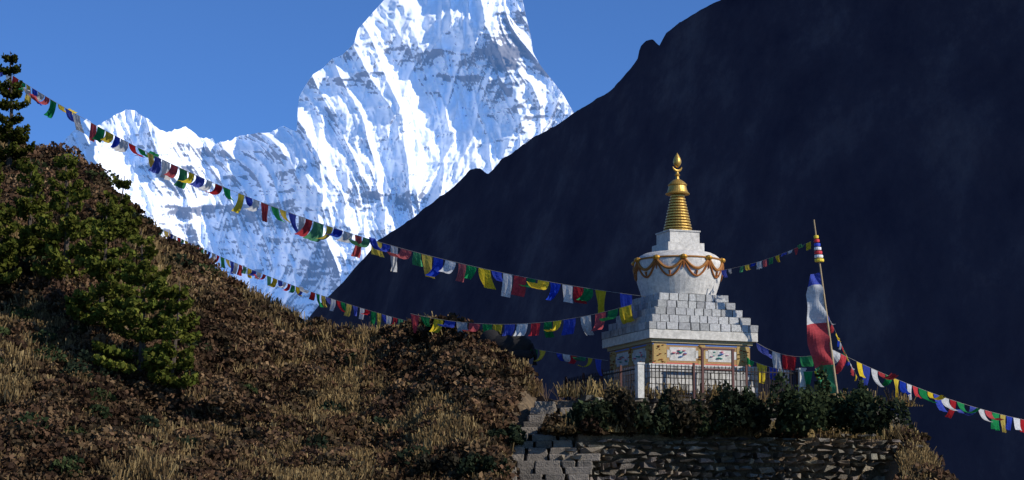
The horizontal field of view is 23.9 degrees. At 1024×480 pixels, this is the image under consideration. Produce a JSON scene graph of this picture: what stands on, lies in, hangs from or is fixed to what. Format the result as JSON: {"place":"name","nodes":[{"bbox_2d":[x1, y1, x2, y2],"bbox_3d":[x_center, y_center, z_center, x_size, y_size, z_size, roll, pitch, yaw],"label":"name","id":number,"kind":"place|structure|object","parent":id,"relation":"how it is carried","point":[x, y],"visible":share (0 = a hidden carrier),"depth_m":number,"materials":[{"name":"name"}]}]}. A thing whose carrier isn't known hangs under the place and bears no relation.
{"place":"outdoors","nodes":[
{"label":"outdoors","id":0,"kind":"place"},
{"bbox_2d":[62,0,573,320],"bbox_3d":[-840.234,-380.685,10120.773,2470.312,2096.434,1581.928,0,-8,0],"label":"snow peak","id":1,"kind":"structure","parent":0,"point":[408,110],"depth_m":10476.04,"materials":[{"name":"white snow"}]},
{"bbox_2d":[0,0,719,145],"label":"sky","id":2,"kind":"structure","parent":0,"point":[220,70],"materials":[{"name":"blue"}]},
{"bbox_2d":[0,197,899,479],"bbox_3d":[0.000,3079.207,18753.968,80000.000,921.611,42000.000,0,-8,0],"label":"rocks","id":3,"kind":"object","parent":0,"point":[528,401],"depth_m":77.20,"materials":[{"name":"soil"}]},
{"bbox_2d":[0,145,433,476],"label":"dwarf shrubs","id":4,"kind":"object","parent":3,"relation":"on","point":[106,372],"visible":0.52,"depth_m":77.48,"materials":[{"name":"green plant"}]},
{"bbox_2d":[0,51,931,477],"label":"bushes","id":5,"kind":"object","parent":3,"relation":"on","point":[802,412],"depth_m":78.22,"materials":[{"name":"green plant"}]},
{"bbox_2d":[0,134,944,479],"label":"dry grass","id":6,"kind":"structure","parent":3,"relation":"on","point":[450,426],"depth_m":77.39,"materials":[{"name":"brown plant"}]},
{"bbox_2d":[0,133,958,479],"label":"heath scrub","id":7,"kind":"object","parent":3,"relation":"on","point":[234,393],"visible":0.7,"depth_m":78.43,"materials":[{"name":"brown plant"}]},
{"bbox_2d":[472,329,536,364],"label":"boulder","id":8,"kind":"object","parent":3,"relation":"on","point":[520,347],"visible":0.48,"depth_m":83.10,"materials":[{"name":"stone"}]},
{"bbox_2d":[510,401,599,479],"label":"stone steps","id":9,"kind":"structure","parent":3,"relation":"on","point":[551,469],"depth_m":74.55,"materials":[{"name":"grey stone"}]},
{"bbox_2d":[565,348,806,399],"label":"iron fence","id":10,"kind":"object","parent":3,"relation":"on","point":[640,368],"visible":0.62,"depth_m":79.09,"materials":[{"name":"black metal"}]},
{"bbox_2d":[544,375,922,439],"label":"terrace grass","id":11,"kind":"structure","parent":3,"relation":"on","point":[737,430],"depth_m":77.93,"materials":[{"name":"plant"}]},
{"bbox_2d":[558,395,942,479],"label":"terrace walls","id":12,"kind":"structure","parent":3,"relation":"on","point":[647,463],"depth_m":76.57,"materials":[{"name":"stone"}]},
{"bbox_2d":[602,153,757,399],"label":"stupa","id":13,"kind":"object","parent":12,"relation":"on","point":[683,313],"visible":0.82,"depth_m":80.75,"materials":[{"name":"stone"}]},
{"bbox_2d":[0,72,1023,432],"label":"prayer flags","id":14,"kind":"object","parent":13,"relation":"attached to","point":[818,340],"visible":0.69,"depth_m":85.17,"materials":[{"name":"fabric"}]},
{"bbox_2d":[813,220,837,394],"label":"flag pole","id":15,"kind":"object","parent":3,"relation":"on","point":[817,248],"visible":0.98,"depth_m":79.71,"materials":[{"name":"wood"}]},
{"bbox_2d":[307,0,1023,479],"bbox_3d":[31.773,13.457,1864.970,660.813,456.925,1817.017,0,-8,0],"label":"dark mountainside","id":16,"kind":"structure","parent":0,"point":[881,142],"depth_m":1516.59,"materials":[{"name":"black stone"}]}
]}

